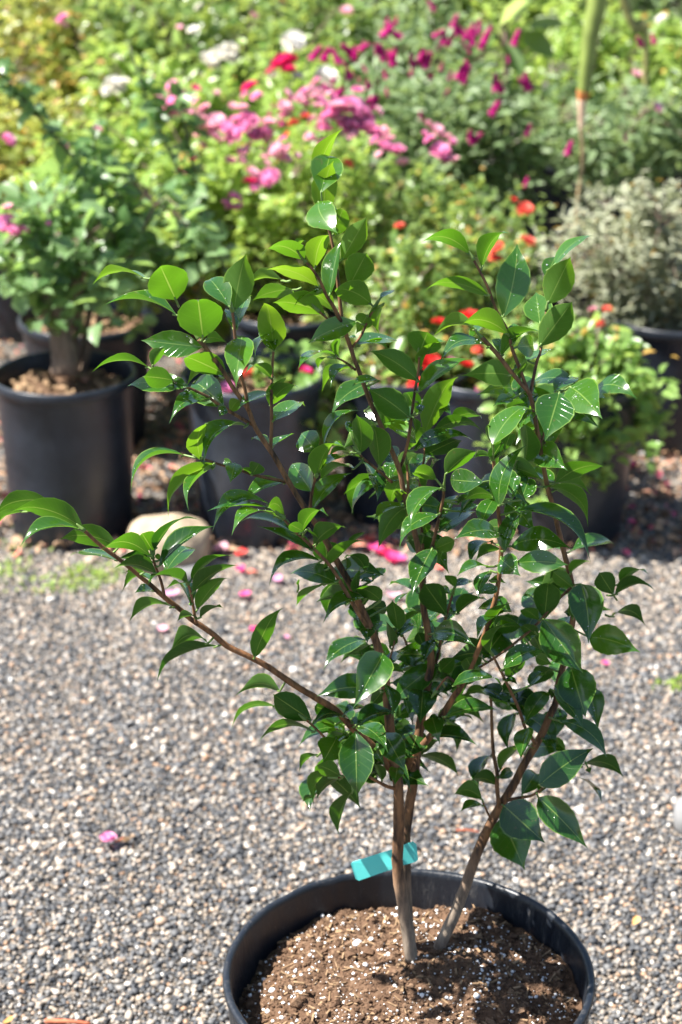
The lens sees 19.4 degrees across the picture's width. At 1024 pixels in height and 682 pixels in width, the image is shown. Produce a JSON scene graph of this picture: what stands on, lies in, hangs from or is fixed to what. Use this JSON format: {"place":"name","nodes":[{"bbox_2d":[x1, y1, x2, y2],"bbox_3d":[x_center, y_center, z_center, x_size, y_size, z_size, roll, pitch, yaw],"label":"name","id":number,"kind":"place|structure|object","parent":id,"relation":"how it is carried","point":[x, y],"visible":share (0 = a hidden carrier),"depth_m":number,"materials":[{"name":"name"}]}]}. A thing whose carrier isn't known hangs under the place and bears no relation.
{"place":"outdoors","nodes":[
{"label":"outdoors","id":0,"kind":"place"},
{"bbox_2d":[192,0,392,115],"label":"rose bush","id":1,"kind":"object","parent":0,"point":[281,25],"visible":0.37,"depth_m":5.94,"materials":[{"name":"green plant"}]},
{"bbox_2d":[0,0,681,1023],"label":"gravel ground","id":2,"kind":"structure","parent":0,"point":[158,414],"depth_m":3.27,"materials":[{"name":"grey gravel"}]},
{"bbox_2d":[3,1016,12,1022],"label":"dry leaf","id":3,"kind":"object","parent":2,"relation":"on","point":[10,1018],"visible":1,"depth_m":2.71,"materials":[{"name":"yellow plant"}]},
{"bbox_2d":[0,243,29,343],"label":"nursery pot","id":4,"kind":"object","parent":2,"relation":"on","point":[9,316],"visible":0.06,"depth_m":5.46,"materials":[{"name":"black plastic"}]},
{"bbox_2d":[0,74,121,213],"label":"rose bush","id":5,"kind":"object","parent":4,"relation":"in","point":[11,168],"visible":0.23,"depth_m":5.29,"materials":[{"name":"green plant"}]},
{"bbox_2d":[0,160,31,202],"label":"nursery pot","id":6,"kind":"object","parent":2,"relation":"on","point":[1,161],"depth_m":6.06,"materials":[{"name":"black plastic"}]},
{"bbox_2d":[0,0,106,163],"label":"rose bush","id":7,"kind":"object","parent":6,"relation":"in","point":[16,29],"visible":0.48,"depth_m":5.91,"materials":[{"name":"green plant"}]},
{"bbox_2d":[0,0,97,84],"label":"background shrub","id":8,"kind":"object","parent":2,"relation":"on","point":[19,15],"visible":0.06,"depth_m":6.92,"materials":[{"name":"green plant"}]},
{"bbox_2d":[45,1018,90,1023],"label":"twig","id":9,"kind":"object","parent":2,"relation":"on","point":[54,1021],"visible":1,"depth_m":2.71,"materials":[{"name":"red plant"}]},
{"bbox_2d":[0,351,136,551],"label":"nursery pot","id":10,"kind":"object","parent":2,"relation":"on","point":[75,451],"visible":0.81,"depth_m":4.12,"materials":[{"name":"black plastic"}]},
{"bbox_2d":[9,368,123,394],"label":"potting soil","id":11,"kind":"structure","parent":10,"relation":"in","point":[38,381],"depth_m":4.22,"materials":[{"name":"brown soil"}]},
{"bbox_2d":[0,46,239,377],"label":"rose bush","id":12,"kind":"object","parent":11,"relation":"in","point":[54,274],"visible":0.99,"depth_m":4.11,"materials":[{"name":"green plant"}]},
{"bbox_2d":[18,299,154,449],"bbox_3d":[-0.595,-0.314,4.728,0.319,0.315,0.321,0,23,0],"label":"nursery pot","id":13,"kind":"object","parent":2,"relation":"on","point":[35,341],"visible":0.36,"depth_m":4.63,"materials":[{"name":"black plastic"}]},
{"bbox_2d":[34,311,142,335],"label":"potting soil","id":14,"kind":"structure","parent":13,"relation":"in","point":[125,327],"depth_m":4.71,"materials":[{"name":"brown soil"}]},
{"bbox_2d":[6,93,253,313],"bbox_3d":[-0.513,-0.711,4.851,0.638,0.578,0.572,0,23,0],"label":"rose bush","id":15,"kind":"object","parent":14,"relation":"on","point":[128,143],"visible":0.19,"depth_m":4.75,"materials":[{"name":"green plant"}]},
{"bbox_2d":[99,831,123,841],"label":"fallen flower","id":16,"kind":"object","parent":2,"relation":"on","point":[107,836],"visible":1,"depth_m":3.12,"materials":[{"name":"pink plant"}]},
{"bbox_2d":[2,0,230,73],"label":"background shrub","id":17,"kind":"object","parent":2,"relation":"on","point":[72,2],"visible":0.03,"depth_m":6.92,"materials":[{"name":"green plant"}]},
{"bbox_2d":[120,834,133,841],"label":"dry leaf","id":18,"kind":"object","parent":2,"relation":"on","point":[126,838],"visible":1,"depth_m":3.13,"materials":[{"name":"brown plant"}]},
{"bbox_2d":[156,624,167,630],"bbox_3d":[-0.342,0.221,3.820,0.021,0.006,0.021,14,27,31],"label":"fallen petal","id":19,"kind":"object","parent":2,"relation":"on","point":[161,627],"visible":1,"depth_m":3.82,"materials":[{"name":"plant"}]},
{"bbox_2d":[127,513,211,575],"bbox_3d":[-0.354,0.066,4.116,0.174,0.119,0.158,0,23,0],"label":"rock","id":20,"kind":"object","parent":2,"relation":"on","point":[200,542],"visible":0.49,"depth_m":4.08,"materials":[{"name":"stone"}]},
{"bbox_2d":[165,589,178,594],"bbox_3d":[-0.338,0.160,3.964,0.032,0.010,0.019,-4,23,-9],"label":"fallen petal","id":21,"kind":"object","parent":2,"relation":"on","point":[176,591],"visible":0.86,"depth_m":3.97,"materials":[{"name":"plant"}]},
{"bbox_2d":[149,266,203,340],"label":"nursery pot","id":22,"kind":"object","parent":2,"relation":"on","point":[167,321],"visible":0.08,"depth_m":5.45,"materials":[{"name":"black plastic"}]},
{"bbox_2d":[57,13,265,228],"bbox_3d":[-0.453,-0.982,5.341,0.587,0.743,0.747,0,23,0],"label":"rose bush","id":23,"kind":"object","parent":22,"relation":"in","point":[118,82],"visible":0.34,"depth_m":5.32,"materials":[{"name":"green plant"}]},
{"bbox_2d":[173,564,194,582],"bbox_3d":[-0.309,0.125,4.061,0.068,0.033,0.061,0,23,0],"label":"grey stone","id":24,"kind":"object","parent":2,"relation":"on","point":[187,569],"visible":0.3,"depth_m":4.04,"materials":[{"name":"grey stone"}]},
{"bbox_2d":[213,541,228,549],"bbox_3d":[-0.248,0.072,4.165,0.032,0.015,0.034,11,25,25],"label":"fallen petal","id":25,"kind":"object","parent":2,"relation":"on","point":[222,545],"visible":1,"depth_m":4.17,"materials":[{"name":"pink plant"}]},
{"bbox_2d":[235,564,244,570],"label":"fallen petal","id":26,"kind":"object","parent":2,"relation":"on","point":[240,567],"visible":0.98,"depth_m":4.08,"materials":[{"name":"pink plant"}]},
{"bbox_2d":[234,547,246,554],"bbox_3d":[-0.207,0.083,4.146,0.022,0.007,0.034,8,24,18],"label":"fallen petal","id":27,"kind":"object","parent":2,"relation":"on","point":[240,551],"visible":1,"depth_m":4.15,"materials":[{"name":"plant"}]},
{"bbox_2d":[125,0,363,83],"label":"background shrub","id":28,"kind":"object","parent":2,"relation":"on","point":[244,14],"visible":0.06,"depth_m":6.93,"materials":[{"name":"green plant"}]},
{"bbox_2d":[238,590,250,595],"bbox_3d":[-0.191,0.161,3.960,0.025,0.010,0.025,-8,24,-19],"label":"fallen petal","id":29,"kind":"object","parent":2,"relation":"on","point":[244,593],"visible":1,"depth_m":3.96,"materials":[{"name":"pink plant"}]},
{"bbox_2d":[180,350,322,549],"bbox_3d":[-0.184,-0.127,4.226,0.301,0.358,0.299,0,23,0],"label":"nursery pot","id":30,"kind":"object","parent":2,"relation":"on","point":[236,444],"visible":0.5,"depth_m":4.12,"materials":[{"name":"plastic"}]},
{"bbox_2d":[216,371,295,394],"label":"potting soil","id":31,"kind":"structure","parent":30,"relation":"in","point":[251,386],"depth_m":4.21,"materials":[{"name":"brown soil"}]},
{"bbox_2d":[218,329,405,452],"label":"rose bush","id":32,"kind":"object","parent":30,"relation":"in","point":[301,378],"visible":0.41,"depth_m":4.20,"materials":[{"name":"green plant"}]},
{"bbox_2d":[273,574,281,580],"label":"fallen petal","id":33,"kind":"object","parent":2,"relation":"on","point":[276,577],"visible":1,"depth_m":4.03,"materials":[{"name":"pink plant"}]},
{"bbox_2d":[227,289,352,435],"bbox_3d":[-0.122,-0.341,4.792,0.299,0.315,0.301,0,23,0],"label":"nursery pot","id":34,"kind":"object","parent":2,"relation":"on","point":[295,334],"visible":0.11,"depth_m":4.63,"materials":[{"name":"plastic"}]},
{"bbox_2d":[243,310,334,324],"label":"potting soil","id":35,"kind":"structure","parent":34,"relation":"in","point":[292,319],"depth_m":4.79,"materials":[{"name":"brown soil"}]},
{"bbox_2d":[155,80,409,352],"bbox_3d":[-0.130,-0.699,4.750,0.626,0.746,0.750,0,23,0],"label":"rose bush","id":36,"kind":"object","parent":35,"relation":"in","point":[290,188],"visible":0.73,"depth_m":4.69,"materials":[{"name":"green plant"}]},
{"bbox_2d":[251,211,334,291],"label":"nursery pot","id":37,"kind":"object","parent":2,"relation":"on","point":[255,284],"visible":0.02,"depth_m":5.37,"materials":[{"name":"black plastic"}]},
{"bbox_2d":[200,29,383,223],"bbox_3d":[-0.155,-1.020,5.385,0.516,0.651,0.665,8,24,19],"label":"rose bush","id":38,"kind":"object","parent":37,"relation":"in","point":[302,70],"visible":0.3,"depth_m":5.33,"materials":[{"name":"green plant"}]},
{"bbox_2d":[0,310,681,558],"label":"leaf litter","id":39,"kind":"object","parent":2,"relation":"on","point":[347,518],"visible":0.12,"depth_m":4.37,"materials":[{"name":"brown plant"}]},
{"bbox_2d":[0,525,681,690],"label":"ground weeds","id":40,"kind":"object","parent":2,"relation":"on","point":[78,567],"visible":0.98,"depth_m":4.04,"materials":[{"name":"green plant"}]},
{"bbox_2d":[38,648,663,994],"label":"larger gravel stones","id":41,"kind":"object","parent":2,"relation":"on","point":[41,952],"visible":0.91,"depth_m":3.19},
{"bbox_2d":[364,535,373,540],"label":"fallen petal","id":42,"kind":"object","parent":2,"relation":"on","point":[368,539],"visible":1,"depth_m":4.21,"materials":[{"name":"red plant"}]},
{"bbox_2d":[368,542,385,551],"bbox_3d":[0.074,0.072,4.163,0.037,0.011,0.039,9,24,21],"label":"fallen petal","id":43,"kind":"object","parent":2,"relation":"on","point":[373,546],"visible":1,"depth_m":4.17,"materials":[{"name":"pink plant"}]},
{"bbox_2d":[282,0,503,69],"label":"background shrub","id":44,"kind":"object","parent":2,"relation":"on","point":[339,3],"visible":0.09,"depth_m":6.90,"materials":[{"name":"green plant"}]},
{"bbox_2d":[385,590,401,597],"bbox_3d":[0.104,0.163,3.952,0.033,0.016,0.028,0,23,0],"label":"fallen petal","id":45,"kind":"object","parent":2,"relation":"on","point":[391,594],"visible":0.84,"depth_m":3.96,"materials":[{"name":"plant"}]},
{"bbox_2d":[382,548,405,562],"bbox_3d":[0.110,0.090,4.119,0.050,0.021,0.033,0,23,0],"label":"fallen petal","id":46,"kind":"object","parent":2,"relation":"on","point":[391,555],"visible":1,"depth_m":4.12,"materials":[{"name":"pink plant"}]},
{"bbox_2d":[334,345,470,529],"bbox_3d":[0.129,-0.159,4.326,0.301,0.340,0.299,0,23,0],"label":"nursery pot","id":47,"kind":"object","parent":2,"relation":"on","point":[365,505],"visible":0.25,"depth_m":4.25,"materials":[{"name":"black plastic"}]},
{"bbox_2d":[347,364,455,385],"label":"potting soil","id":48,"kind":"structure","parent":47,"relation":"in","point":[387,378],"depth_m":4.28,"materials":[{"name":"brown soil"}]},
{"bbox_2d":[324,202,543,390],"bbox_3d":[0.220,-0.402,4.340,0.496,0.546,0.464,-6,24,-15],"label":"rose bush","id":49,"kind":"object","parent":47,"relation":"in","point":[432,306],"visible":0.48,"depth_m":4.25,"materials":[{"name":"green plant"}]},
{"bbox_2d":[223,869,594,1023],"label":"nursery pot","id":50,"kind":"object","parent":2,"relation":"on","point":[263,931],"visible":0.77,"depth_m":2.45,"materials":[{"name":"plastic"}]},
{"bbox_2d":[238,904,581,1023],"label":"potting soil","id":51,"kind":"structure","parent":50,"relation":"in","point":[345,965],"depth_m":2.35,"materials":[{"name":"brown soil"}]},
{"bbox_2d":[0,129,653,963],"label":"camellia shrub","id":52,"kind":"object","parent":51,"relation":"on","point":[376,737],"visible":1,"depth_m":2.15,"materials":[{"name":"green plant"}]},
{"bbox_2d":[351,841,417,880],"bbox_3d":[0.049,0.408,2.327,0.082,0.069,0.009,8,24,18],"label":"plant tag","id":53,"kind":"object","parent":52,"relation":"attached to","point":[370,866],"visible":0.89,"depth_m":2.33,"materials":[{"name":"teal plastic"}]},
{"bbox_2d":[363,0,476,38],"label":"hedge plant","id":54,"kind":"object","parent":2,"relation":"on","point":[390,1],"visible":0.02,"depth_m":8.34,"materials":[{"name":"green plant"}]},
{"bbox_2d":[377,261,484,338],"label":"nursery pot","id":55,"kind":"object","parent":2,"relation":"on","point":[421,316],"visible":0.02,"depth_m":4.86,"materials":[{"name":"black plastic"}]},
{"bbox_2d":[327,120,566,343],"bbox_3d":[0.278,-0.662,4.866,0.613,0.661,0.691,-9,25,-21],"label":"rose bush","id":56,"kind":"object","parent":55,"relation":"in","point":[412,218],"visible":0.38,"depth_m":4.88,"materials":[{"name":"green leaf"},{"name":"bark"},{"name":"red petal"}]},
{"bbox_2d":[435,563,442,569],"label":"fallen petal","id":57,"kind":"object","parent":2,"relation":"on","point":[437,566],"visible":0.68,"depth_m":4.08,"materials":[{"name":"plant"}]},
{"bbox_2d":[419,349,514,532],"bbox_3d":[0.311,-0.147,4.299,0.300,0.340,0.300,0,23,0],"label":"nursery pot","id":58,"kind":"object","parent":2,"relation":"on","point":[479,467],"visible":0.16,"depth_m":4.17,"materials":[{"name":"plastic"}]},
{"bbox_2d":[434,373,482,390],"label":"potting soil","id":59,"kind":"structure","parent":58,"relation":"in","point":[446,378],"depth_m":4.28,"materials":[{"name":"brown soil"}]},
{"bbox_2d":[456,829,479,832],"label":"twig","id":60,"kind":"object","parent":2,"relation":"on","point":[467,830],"visible":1,"depth_m":3.15,"materials":[{"name":"brown wood"}]},
{"bbox_2d":[392,0,623,93],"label":"background shrub","id":61,"kind":"object","parent":2,"relation":"on","point":[533,12],"visible":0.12,"depth_m":6.92,"materials":[{"name":"green plant"}]},
{"bbox_2d":[473,0,566,233],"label":"broad leaved plant","id":62,"kind":"object","parent":2,"relation":"on","point":[538,41],"visible":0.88,"depth_m":5.40,"materials":[{"name":"green plant"}]},
{"bbox_2d":[509,151,601,245],"bbox_3d":[0.662,-0.941,6.200,0.300,0.330,0.300,0,23,0],"label":"nursery pot","id":63,"kind":"object","parent":2,"relation":"on","point":[551,198],"visible":0.09,"depth_m":6.07,"materials":[{"name":"black plastic"}]},
{"bbox_2d":[446,0,665,166],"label":"rose bush","id":64,"kind":"object","parent":63,"relation":"in","point":[562,47],"visible":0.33,"depth_m":5.94,"materials":[{"name":"green plant"}]},
{"bbox_2d":[517,246,605,347],"bbox_3d":[0.540,-0.509,5.210,0.301,0.300,0.299,0,23,0],"label":"nursery pot","id":65,"kind":"object","parent":2,"relation":"on","point":[583,299],"visible":0.01,"depth_m":5.08,"materials":[{"name":"black plastic"}]},
{"bbox_2d":[572,0,607,275],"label":"plant stalk","id":66,"kind":"object","parent":65,"relation":"in","point":[594,16],"visible":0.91,"depth_m":4.89,"materials":[{"name":"green plant"}]},
{"bbox_2d":[515,354,643,549],"bbox_3d":[0.485,-0.125,4.233,0.299,0.350,0.301,0,23,0],"label":"nursery pot","id":67,"kind":"object","parent":2,"relation":"on","point":[605,511],"visible":0.18,"depth_m":4.16,"materials":[{"name":"black plastic"}]},
{"bbox_2d":[472,305,679,503],"bbox_3d":[0.481,-0.231,4.128,0.431,0.424,0.355,0,23,0],"label":"rose bush","id":68,"kind":"object","parent":67,"relation":"in","point":[570,354],"visible":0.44,"depth_m":4.06,"materials":[{"name":"green plant"}]},
{"bbox_2d":[556,203,652,247],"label":"nursery pot","id":69,"kind":"object","parent":2,"relation":"on","point":[616,212],"visible":0.12,"depth_m":5.55,"materials":[{"name":"black plastic"}]},
{"bbox_2d":[485,33,681,226],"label":"rose bush","id":70,"kind":"object","parent":69,"relation":"in","point":[639,142],"visible":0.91,"depth_m":5.32,"materials":[{"name":"green plant"}]},
{"bbox_2d":[545,0,681,76],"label":"background shrub","id":71,"kind":"object","parent":2,"relation":"on","point":[655,4],"visible":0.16,"depth_m":6.93,"materials":[{"name":"green plant"}]},
{"bbox_2d":[576,240,681,334],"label":"nursery pot","id":72,"kind":"object","parent":2,"relation":"on","point":[602,312],"visible":0.04,"depth_m":5.25,"materials":[{"name":"black plastic"}]},
{"bbox_2d":[619,0,648,200],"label":"plant stalk","id":73,"kind":"object","parent":2,"relation":"on","point":[641,26],"visible":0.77,"depth_m":5.51,"materials":[{"name":"green plant"}]},
{"bbox_2d":[632,915,639,924],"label":"dry leaf","id":74,"kind":"object","parent":2,"relation":"on","point":[636,919],"visible":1,"depth_m":2.93,"materials":[{"name":"yellow plant"}]},
{"bbox_2d":[604,291,681,457],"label":"nursery pot","id":75,"kind":"object","parent":2,"relation":"on","point":[665,345],"visible":0.38,"depth_m":4.59,"materials":[{"name":"black plastic"}]},
{"bbox_2d":[635,313,681,331],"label":"potting soil","id":76,"kind":"structure","parent":75,"relation":"in","point":[663,329],"depth_m":4.69,"materials":[{"name":"brown soil"}]},
{"bbox_2d":[517,170,681,353],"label":"lavender shrub","id":77,"kind":"object","parent":76,"relation":"on","point":[655,302],"visible":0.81,"depth_m":4.61,"materials":[{"name":"green plant"}]},
{"bbox_2d":[617,0,681,19],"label":"hedge plant","id":78,"kind":"object","parent":2,"relation":"on","point":[678,4],"visible":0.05,"depth_m":8.33,"materials":[{"name":"green plant"}]},
{"bbox_2d":[626,149,681,246],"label":"nursery pot","id":79,"kind":"object","parent":2,"relation":"on","point":[676,177],"visible":0.05,"depth_m":6.04,"materials":[{"name":"black plastic"}]},
{"bbox_2d":[572,10,681,163],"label":"rose bush","id":80,"kind":"object","parent":79,"relation":"in","point":[668,49],"visible":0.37,"depth_m":5.91,"materials":[{"name":"green plant"}]},
{"bbox_2d":[673,797,681,834],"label":"round stone","id":81,"kind":"object","parent":2,"relation":"on","point":[677,816],"visible":1,"depth_m":3.16,"materials":[{"name":"white stone"}]},
{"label":"nursery pot","id":82,"kind":"object","parent":2,"relation":"on","visible":0},
{"bbox_2d":[322,0,499,155],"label":"butterfly bush","id":83,"kind":"object","parent":82,"relation":"in","point":[411,38],"visible":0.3,"depth_m":5.94,"materials":[{"name":"green plant"}]},
{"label":"nursery pot","id":84,"kind":"object","parent":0,"visible":0},
{"bbox_2d":[267,16,574,244],"bbox_3d":[0.222,-1.020,5.381,0.813,0.872,0.818,0,23,0],"label":"butterfly bush","id":85,"kind":"object","parent":84,"relation":"in","point":[476,115],"visible":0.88,"depth_m":5.31,"materials":[{"name":"green plant"}]},
{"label":"nursery pot","id":86,"kind":"object","parent":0,"visible":0},
{"bbox_2d":[22,0,273,146],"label":"rose bush","id":87,"kind":"object","parent":86,"relation":"in","point":[168,16],"visible":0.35,"depth_m":5.91,"materials":[{"name":"green plant"}]}
]}

